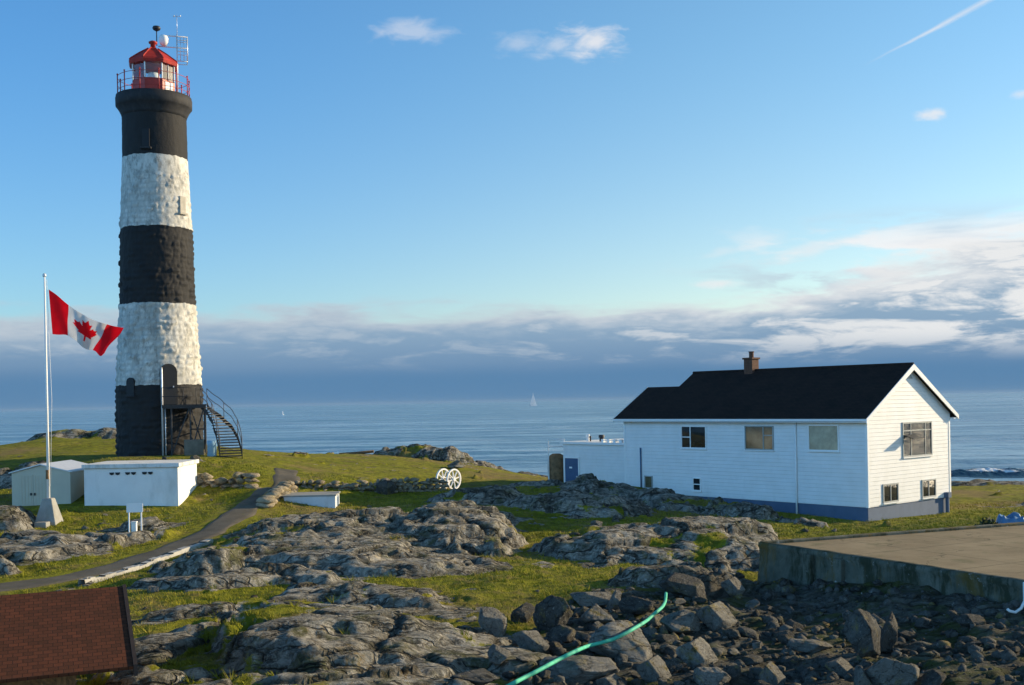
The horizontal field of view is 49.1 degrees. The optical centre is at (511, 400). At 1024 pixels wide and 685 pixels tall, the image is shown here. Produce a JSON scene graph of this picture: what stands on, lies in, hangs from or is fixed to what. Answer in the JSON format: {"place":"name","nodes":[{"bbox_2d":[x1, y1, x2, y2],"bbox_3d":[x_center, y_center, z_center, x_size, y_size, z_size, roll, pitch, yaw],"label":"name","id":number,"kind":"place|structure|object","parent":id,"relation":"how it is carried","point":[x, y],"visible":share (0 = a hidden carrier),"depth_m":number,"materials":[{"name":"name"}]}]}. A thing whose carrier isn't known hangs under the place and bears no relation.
{"place":"outdoors","nodes":[
{"label":"outdoors","id":0,"kind":"place"},
{"bbox_2d":[0,468,300,591],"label":"path","id":1,"kind":"structure","parent":0,"point":[237,513],"depth_m":42.62,"materials":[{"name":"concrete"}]},
{"bbox_2d":[207,440,216,456],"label":"steel drum","id":2,"kind":"object","parent":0,"point":[211,448],"visible":1,"depth_m":63.47,"materials":[{"name":"blue paint"}]},
{"bbox_2d":[0,427,1023,684],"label":"ground","id":3,"kind":"structure","parent":0,"point":[382,641],"depth_m":36.28,"materials":[{"name":"stone"}]},
{"bbox_2d":[9,460,86,505],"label":"metal shed","id":4,"kind":"structure","parent":3,"relation":"on","point":[29,486],"depth_m":53.60,"materials":[{"name":"grey metal"}]},
{"bbox_2d":[19,474,33,505],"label":"door","id":5,"kind":"structure","parent":4,"relation":"in","point":[25,481],"depth_m":53.57,"materials":[{"name":"wood"}]},
{"bbox_2d":[33,474,46,504],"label":"door","id":6,"kind":"structure","parent":4,"relation":"in","point":[39,480],"depth_m":53.57,"materials":[{"name":"grey metal"}]},
{"bbox_2d":[34,273,62,527],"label":"flagpole","id":7,"kind":"object","parent":3,"relation":"on","point":[48,514],"visible":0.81,"depth_m":48.95,"materials":[{"name":"metal"}]},
{"bbox_2d":[49,290,122,355],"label":"flag","id":8,"kind":"object","parent":7,"relation":"attached to","point":[86,332],"visible":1,"depth_m":48.75,"materials":[{"name":"red fabric"}]},
{"bbox_2d":[0,584,137,684],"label":"shingled hut","id":9,"kind":"object","parent":3,"relation":"on","point":[65,637],"visible":1,"depth_m":20.11,"materials":[{"name":"red"}]},
{"bbox_2d":[126,503,142,531],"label":"sign","id":10,"kind":"object","parent":3,"relation":"on","point":[134,507],"visible":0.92,"depth_m":44.95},
{"bbox_2d":[131,521,137,531],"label":"marker post","id":11,"kind":"object","parent":3,"relation":"on","point":[133,526],"visible":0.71,"depth_m":46.12,"materials":[{"name":"white paint"}]},
{"bbox_2d":[81,459,198,505],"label":"white hut","id":12,"kind":"object","parent":3,"relation":"on","point":[157,483],"visible":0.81,"depth_m":53.10,"materials":[{"name":"paint"}]},
{"bbox_2d":[78,539,212,583],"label":"kerb","id":13,"kind":"structure","parent":3,"relation":"on","point":[160,558],"depth_m":38.58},
{"bbox_2d":[146,586,158,592],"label":"boulder","id":14,"kind":"object","parent":3,"relation":"on","point":[150,589],"visible":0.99,"depth_m":32.62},
{"bbox_2d":[114,15,203,455],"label":"lighthouse","id":15,"kind":"object","parent":3,"relation":"on","point":[158,346],"visible":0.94,"depth_m":65.21,"materials":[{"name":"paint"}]},
{"bbox_2d":[140,128,151,148],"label":"window","id":16,"kind":"structure","parent":15,"relation":"in","point":[145,131],"depth_m":65.04,"materials":[{"name":"black paint"}]},
{"bbox_2d":[163,366,175,404],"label":"door","id":17,"kind":"structure","parent":15,"relation":"in","point":[168,372],"depth_m":64.74,"materials":[{"name":"paint"}]},
{"bbox_2d":[178,196,187,214],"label":"blocked window","id":18,"kind":"structure","parent":15,"relation":"in","point":[182,200],"depth_m":66.03,"materials":[{"name":"stone"}]},
{"bbox_2d":[184,439,204,454],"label":"concrete plinth","id":19,"kind":"structure","parent":3,"relation":"on","point":[194,447],"depth_m":64.22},
{"bbox_2d":[161,387,242,458],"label":"iron staircase","id":20,"kind":"structure","parent":3,"relation":"on","point":[203,407],"depth_m":64.39,"materials":[{"name":"metal"}]},
{"bbox_2d":[196,472,260,489],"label":"dry stone wall","id":21,"kind":"structure","parent":3,"relation":"on","point":[204,479],"depth_m":56.09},
{"bbox_2d":[256,481,297,507],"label":"dry stone wall","id":22,"kind":"structure","parent":3,"relation":"on","point":[270,498],"depth_m":51.96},
{"bbox_2d":[282,491,339,507],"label":"concrete tank","id":23,"kind":"object","parent":3,"relation":"on","point":[329,499],"visible":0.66,"depth_m":52.53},
{"bbox_2d":[339,450,373,453],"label":"driftwood log","id":24,"kind":"object","parent":3,"relation":"on","point":[365,452],"visible":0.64,"depth_m":83.94,"materials":[{"name":"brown wood"}]},
{"bbox_2d":[287,477,449,492],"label":"dry stone wall","id":25,"kind":"structure","parent":3,"relation":"on","point":[401,485],"depth_m":59.18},
{"bbox_2d":[376,480,396,494],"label":"boulder","id":26,"kind":"object","parent":3,"relation":"on","point":[386,487],"visible":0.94,"depth_m":58.56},
{"bbox_2d":[436,468,460,488],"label":"wheel pair","id":27,"kind":"object","parent":3,"relation":"on","point":[448,478],"visible":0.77,"depth_m":63.88,"materials":[{"name":"white paint"}]},
{"bbox_2d":[447,460,464,468],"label":"boulder","id":28,"kind":"object","parent":3,"relation":"on","point":[456,464],"visible":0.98,"depth_m":73.27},
{"bbox_2d":[450,668,499,684],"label":"boulder","id":29,"kind":"object","parent":3,"relation":"on","point":[481,676],"visible":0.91,"depth_m":21.11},
{"bbox_2d":[478,607,506,635],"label":"boulder","id":30,"kind":"object","parent":3,"relation":"on","point":[492,621],"visible":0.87,"depth_m":26.76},
{"bbox_2d":[487,644,509,664],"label":"boulder","id":31,"kind":"object","parent":3,"relation":"on","point":[497,655],"visible":1,"depth_m":23.44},
{"bbox_2d":[502,671,515,679],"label":"boulder","id":32,"kind":"object","parent":3,"relation":"on","point":[508,675],"visible":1,"depth_m":23.11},
{"bbox_2d":[0,457,1023,684],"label":"turf","id":33,"kind":"structure","parent":3,"relation":"on","point":[536,534],"depth_m":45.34,"materials":[{"name":"plant"}]},
{"bbox_2d":[510,602,534,622],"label":"boulder","id":34,"kind":"object","parent":3,"relation":"on","point":[524,612],"visible":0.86,"depth_m":28.63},
{"bbox_2d":[516,656,530,661],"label":"boulder","id":35,"kind":"object","parent":3,"relation":"on","point":[523,658],"visible":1,"depth_m":23.56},
{"bbox_2d":[512,630,548,652],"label":"boulder","id":36,"kind":"object","parent":3,"relation":"on","point":[533,640],"visible":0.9,"depth_m":24.91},
{"bbox_2d":[533,675,541,684],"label":"boulder","id":37,"kind":"object","parent":3,"relation":"on","point":[537,679],"visible":1,"depth_m":21.64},
{"bbox_2d":[540,670,550,678],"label":"boulder","id":38,"kind":"object","parent":3,"relation":"on","point":[545,674],"visible":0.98,"depth_m":21.82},
{"bbox_2d":[533,595,572,630],"bbox_3d":[0.986,5.292,27.584,0.951,1.027,0.858,6,-2,-17],"label":"boulder","id":39,"kind":"object","parent":3,"relation":"on","point":[550,612],"visible":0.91,"depth_m":27.34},
{"bbox_2d":[548,642,562,652],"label":"boulder","id":40,"kind":"object","parent":3,"relation":"on","point":[554,644],"visible":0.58,"depth_m":25.59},
{"bbox_2d":[547,439,564,481],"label":"storage tank","id":41,"kind":"object","parent":3,"relation":"on","point":[555,467],"visible":0.75,"depth_m":69.57,"materials":[{"name":"brown metal"}]},
{"bbox_2d":[546,624,575,642],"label":"boulder","id":42,"kind":"object","parent":3,"relation":"on","point":[559,633],"visible":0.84,"depth_m":26.65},
{"bbox_2d":[539,655,619,684],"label":"boulder","id":43,"kind":"object","parent":3,"relation":"on","point":[582,669],"visible":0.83,"depth_m":22.52,"materials":[{"name":"stone"}]},
{"bbox_2d":[571,606,588,616],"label":"boulder","id":44,"kind":"object","parent":3,"relation":"on","point":[580,611],"visible":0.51,"depth_m":29.35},
{"bbox_2d":[575,631,590,641],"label":"boulder","id":45,"kind":"object","parent":3,"relation":"on","point":[580,636],"visible":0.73,"depth_m":26.06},
{"bbox_2d":[573,649,593,655],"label":"boulder","id":46,"kind":"object","parent":3,"relation":"on","point":[585,652],"visible":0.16,"depth_m":24.89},
{"bbox_2d":[506,591,667,684],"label":"hose","id":47,"kind":"object","parent":3,"relation":"on","point":[570,653],"visible":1,"depth_m":24.36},
{"bbox_2d":[570,592,611,606],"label":"boulder","id":48,"kind":"object","parent":3,"relation":"on","point":[587,599],"visible":0.94,"depth_m":30.75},
{"bbox_2d":[560,434,624,483],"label":"annex","id":49,"kind":"object","parent":3,"relation":"on","point":[601,458],"visible":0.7,"depth_m":67.09,"materials":[{"name":"white paint"}]},
{"bbox_2d":[565,458,577,481],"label":"door","id":50,"kind":"structure","parent":49,"relation":"in","point":[571,464],"depth_m":68.60,"materials":[{"name":"blue paint"}]},
{"bbox_2d":[590,520,602,525],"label":"boulder","id":51,"kind":"object","parent":3,"relation":"on","point":[596,522],"visible":0.92,"depth_m":42.60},
{"bbox_2d":[580,604,614,623],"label":"boulder","id":52,"kind":"object","parent":3,"relation":"on","point":[594,613],"visible":0.91,"depth_m":28.19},
{"bbox_2d":[596,673,621,684],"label":"boulder","id":53,"kind":"object","parent":3,"relation":"on","point":[612,679],"visible":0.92,"depth_m":22.24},
{"bbox_2d":[605,589,620,610],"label":"boulder","id":54,"kind":"object","parent":3,"relation":"on","point":[614,600],"visible":0.89,"depth_m":30.59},
{"bbox_2d":[588,620,652,661],"bbox_3d":[2.417,5.415,25.008,1.435,0.704,1.266,6,15,-11],"label":"boulder","id":55,"kind":"object","parent":3,"relation":"on","point":[634,646],"visible":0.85,"depth_m":24.84,"materials":[{"name":"stone"}]},
{"bbox_2d":[618,661,632,667],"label":"boulder","id":56,"kind":"object","parent":3,"relation":"on","point":[624,664],"visible":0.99,"depth_m":23.72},
{"bbox_2d":[618,596,655,614],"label":"boulder","id":57,"kind":"object","parent":3,"relation":"on","point":[633,605],"visible":0.99,"depth_m":29.40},
{"bbox_2d":[636,655,671,681],"bbox_3d":[2.920,5.528,22.834,0.712,0.635,0.522,15,0,-44],"label":"boulder","id":58,"kind":"object","parent":3,"relation":"on","point":[654,668],"visible":0.91,"depth_m":22.68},
{"bbox_2d":[647,614,663,626],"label":"boulder","id":59,"kind":"object","parent":3,"relation":"on","point":[654,620],"visible":0.64,"depth_m":28.17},
{"bbox_2d":[655,634,677,642],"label":"boulder","id":60,"kind":"object","parent":3,"relation":"on","point":[661,638],"visible":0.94,"depth_m":26.47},
{"bbox_2d":[659,644,676,652],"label":"boulder","id":61,"kind":"object","parent":3,"relation":"on","point":[661,648],"visible":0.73,"depth_m":25.60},
{"bbox_2d":[664,657,686,674],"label":"boulder","id":62,"kind":"object","parent":3,"relation":"on","point":[674,665],"visible":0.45,"depth_m":23.84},
{"bbox_2d":[672,598,685,604],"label":"boulder","id":63,"kind":"object","parent":3,"relation":"on","point":[679,601],"visible":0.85,"depth_m":31.07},
{"bbox_2d":[659,609,701,633],"bbox_3d":[4.169,5.442,27.611,1.074,0.578,0.948,-1,0,6],"label":"boulder","id":64,"kind":"object","parent":3,"relation":"on","point":[685,621],"visible":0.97,"depth_m":27.48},
{"bbox_2d":[658,572,707,598],"bbox_3d":[4.894,5.276,32.104,1.473,0.648,1.472,11,-7,24],"label":"boulder","id":65,"kind":"object","parent":3,"relation":"on","point":[684,585],"visible":0.97,"depth_m":31.71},
{"bbox_2d":[676,637,718,667],"bbox_3d":[4.062,5.538,24.381,0.930,0.720,0.681,15,0,-44],"label":"boulder","id":66,"kind":"object","parent":3,"relation":"on","point":[694,653],"visible":0.91,"depth_m":24.17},
{"bbox_2d":[695,597,706,602],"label":"boulder","id":67,"kind":"object","parent":3,"relation":"on","point":[700,600],"visible":1,"depth_m":31.19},
{"bbox_2d":[693,667,730,684],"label":"boulder","id":68,"kind":"object","parent":3,"relation":"on","point":[710,675],"visible":0.98,"depth_m":22.28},
{"bbox_2d":[696,601,737,630],"bbox_3d":[5.146,5.401,27.977,1.116,0.729,0.726,15,0,-44],"label":"boulder","id":69,"kind":"object","parent":3,"relation":"on","point":[716,616],"visible":0.95,"depth_m":27.73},
{"bbox_2d":[722,663,740,682],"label":"boulder","id":70,"kind":"object","parent":3,"relation":"on","point":[732,671],"visible":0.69,"depth_m":23.02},
{"bbox_2d":[722,628,740,638],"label":"boulder","id":71,"kind":"object","parent":3,"relation":"on","point":[730,633],"visible":0.97,"depth_m":26.45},
{"bbox_2d":[726,648,738,655],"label":"boulder","id":72,"kind":"object","parent":3,"relation":"on","point":[733,651],"visible":0.99,"depth_m":25.32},
{"bbox_2d":[720,577,745,596],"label":"boulder","id":73,"kind":"object","parent":3,"relation":"on","point":[732,586],"visible":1,"depth_m":32.38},
{"bbox_2d":[736,626,759,639],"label":"boulder","id":74,"kind":"object","parent":3,"relation":"on","point":[745,632],"visible":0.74,"depth_m":26.72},
{"bbox_2d":[734,654,762,665],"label":"boulder","id":75,"kind":"object","parent":3,"relation":"on","point":[750,659],"visible":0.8,"depth_m":24.30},
{"bbox_2d":[745,599,759,607],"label":"boulder","id":76,"kind":"object","parent":3,"relation":"on","point":[753,603],"visible":1,"depth_m":30.74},
{"bbox_2d":[749,667,762,674],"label":"boulder","id":77,"kind":"object","parent":3,"relation":"on","point":[756,670],"visible":0.77,"depth_m":23.43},
{"bbox_2d":[752,642,763,648],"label":"boulder","id":78,"kind":"object","parent":3,"relation":"on","point":[755,645],"visible":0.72,"depth_m":25.74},
{"bbox_2d":[512,562,1023,684],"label":"rubble","id":79,"kind":"object","parent":3,"relation":"on","point":[974,650],"visible":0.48,"depth_m":26.49,"materials":[{"name":"stone"}]},
{"bbox_2d":[763,605,776,611],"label":"boulder","id":80,"kind":"object","parent":3,"relation":"on","point":[770,608],"visible":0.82,"depth_m":30.30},
{"bbox_2d":[758,661,785,684],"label":"boulder","id":81,"kind":"object","parent":3,"relation":"on","point":[771,673],"visible":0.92,"depth_m":22.59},
{"bbox_2d":[773,630,794,637],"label":"boulder","id":82,"kind":"object","parent":3,"relation":"on","point":[788,632],"visible":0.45,"depth_m":26.73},
{"bbox_2d":[613,351,958,521],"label":"house","id":83,"kind":"structure","parent":3,"relation":"on","point":[865,442],"depth_m":55.97,"materials":[{"name":"white"}]},
{"bbox_2d":[644,475,652,488],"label":"window","id":84,"kind":"structure","parent":83,"relation":"in","point":[648,480],"depth_m":62.50,"materials":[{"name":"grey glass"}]},
{"bbox_2d":[680,426,706,449],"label":"window","id":85,"kind":"structure","parent":83,"relation":"in","point":[692,437],"depth_m":59.93,"materials":[{"name":"clear glass"}]},
{"bbox_2d":[691,477,701,491],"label":"window","id":86,"kind":"structure","parent":83,"relation":"in","point":[696,482],"depth_m":59.86,"materials":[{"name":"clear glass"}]},
{"bbox_2d":[744,426,774,450],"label":"window","id":87,"kind":"structure","parent":83,"relation":"in","point":[757,438],"depth_m":56.66,"materials":[{"name":"brown glass"}]},
{"bbox_2d":[807,425,839,451],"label":"window","id":88,"kind":"structure","parent":83,"relation":"in","point":[821,438],"depth_m":53.79,"materials":[{"name":"beige glass"}]},
{"bbox_2d":[882,483,900,503],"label":"window","id":89,"kind":"structure","parent":83,"relation":"in","point":[890,491],"depth_m":53.19,"materials":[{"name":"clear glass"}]},
{"bbox_2d":[902,421,933,458],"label":"window","id":90,"kind":"structure","parent":83,"relation":"in","point":[916,436],"depth_m":54.76,"materials":[{"name":"grey glass"}]},
{"bbox_2d":[921,478,937,498],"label":"window","id":91,"kind":"structure","parent":83,"relation":"in","point":[928,485],"depth_m":55.42,"materials":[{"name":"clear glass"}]},
{"bbox_2d":[777,634,795,643],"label":"boulder","id":92,"kind":"object","parent":3,"relation":"on","point":[783,638],"visible":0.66,"depth_m":26.20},
{"bbox_2d":[784,657,799,667],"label":"boulder","id":93,"kind":"object","parent":3,"relation":"on","point":[791,662],"visible":0.98,"depth_m":24.19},
{"bbox_2d":[786,621,803,629],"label":"boulder","id":94,"kind":"object","parent":3,"relation":"on","point":[795,625],"visible":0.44,"depth_m":27.90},
{"bbox_2d":[788,639,832,652],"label":"boulder","id":95,"kind":"object","parent":3,"relation":"on","point":[807,645],"visible":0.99,"depth_m":25.22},
{"bbox_2d":[814,655,827,667],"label":"boulder","id":96,"kind":"object","parent":3,"relation":"on","point":[821,657],"visible":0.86,"depth_m":24.04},
{"bbox_2d":[825,657,851,676],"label":"boulder","id":97,"kind":"object","parent":3,"relation":"on","point":[841,666],"visible":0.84,"depth_m":22.68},
{"bbox_2d":[843,609,880,657],"bbox_3d":[7.515,5.001,24.073,0.745,1.030,0.787,-1,0,41],"label":"boulder","id":98,"kind":"object","parent":3,"relation":"on","point":[862,631],"visible":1,"depth_m":23.83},
{"bbox_2d":[854,665,872,684],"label":"boulder","id":99,"kind":"object","parent":3,"relation":"on","point":[861,677],"visible":1,"depth_m":21.30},
{"bbox_2d":[880,612,897,652],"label":"boulder","id":100,"kind":"object","parent":3,"relation":"on","point":[888,636],"visible":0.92,"depth_m":24.86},
{"bbox_2d":[757,522,1023,605],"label":"concrete deck","id":101,"kind":"structure","parent":3,"relation":"on","point":[986,561],"depth_m":33.41,"materials":[{"name":"beige concrete"}]},
{"bbox_2d":[996,512,1023,523],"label":"tarpaulin","id":102,"kind":"object","parent":101,"relation":"on","point":[1012,517],"visible":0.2,"depth_m":41.97,"materials":[{"name":"blue plastic"}]},
{"bbox_2d":[866,657,919,684],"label":"boulder","id":103,"kind":"object","parent":3,"relation":"on","point":[885,671],"visible":0.99,"depth_m":21.14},
{"bbox_2d":[897,630,916,640],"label":"boulder","id":104,"kind":"object","parent":3,"relation":"on","point":[906,635],"visible":0.77,"depth_m":26.18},
{"bbox_2d":[914,624,930,628],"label":"boulder","id":105,"kind":"object","parent":3,"relation":"on","point":[921,626],"visible":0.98,"depth_m":26.71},
{"bbox_2d":[920,669,945,684],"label":"boulder","id":106,"kind":"object","parent":3,"relation":"on","point":[934,677],"visible":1,"depth_m":20.98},
{"bbox_2d":[939,651,952,657],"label":"boulder","id":107,"kind":"object","parent":3,"relation":"on","point":[944,654],"visible":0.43,"depth_m":23.78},
{"bbox_2d":[947,610,958,617],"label":"boulder","id":108,"kind":"object","parent":3,"relation":"on","point":[952,613],"visible":0.78,"depth_m":26.79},
{"bbox_2d":[955,614,985,626],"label":"boulder","id":109,"kind":"object","parent":3,"relation":"on","point":[966,620],"visible":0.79,"depth_m":25.73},
{"bbox_2d":[961,641,981,647],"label":"boulder","id":110,"kind":"object","parent":3,"relation":"on","point":[977,643],"visible":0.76,"depth_m":23.91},
{"bbox_2d":[975,517,997,524],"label":"shrub","id":111,"kind":"object","parent":3,"relation":"on","point":[986,521],"visible":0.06,"depth_m":42.02,"materials":[{"name":"green plant"}]},
{"bbox_2d":[995,675,1004,683],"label":"boulder","id":112,"kind":"object","parent":3,"relation":"on","point":[999,679],"visible":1,"depth_m":20.73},
{"bbox_2d":[997,639,1014,648],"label":"boulder","id":113,"kind":"object","parent":3,"relation":"on","point":[1007,644],"visible":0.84,"depth_m":23.71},
{"bbox_2d":[1006,600,1023,613],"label":"drain pipe","id":114,"kind":"object","parent":3,"relation":"on","point":[1017,610],"visible":1,"depth_m":26.59,"materials":[{"name":"white paint"}]},
{"bbox_2d":[1012,631,1023,637],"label":"boulder","id":115,"kind":"object","parent":3,"relation":"on","point":[1017,634],"visible":1,"depth_m":24.39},
{"bbox_2d":[0,392,1023,480],"bbox_3d":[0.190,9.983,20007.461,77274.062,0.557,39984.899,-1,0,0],"label":"sea","id":116,"kind":"structure","parent":0,"point":[986,429],"depth_m":454.49,"materials":[{"name":"liquid"}]},
{"bbox_2d":[951,467,1023,478],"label":"breaking wave","id":117,"kind":"object","parent":116,"relation":"on","point":[991,473],"visible":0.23,"depth_m":132.92,"materials":[{"name":"liquid"}]},
{"bbox_2d":[0,0,1023,410],"label":"sky","id":118,"kind":"structure","parent":0,"point":[392,201],"materials":[{"name":"blue"}]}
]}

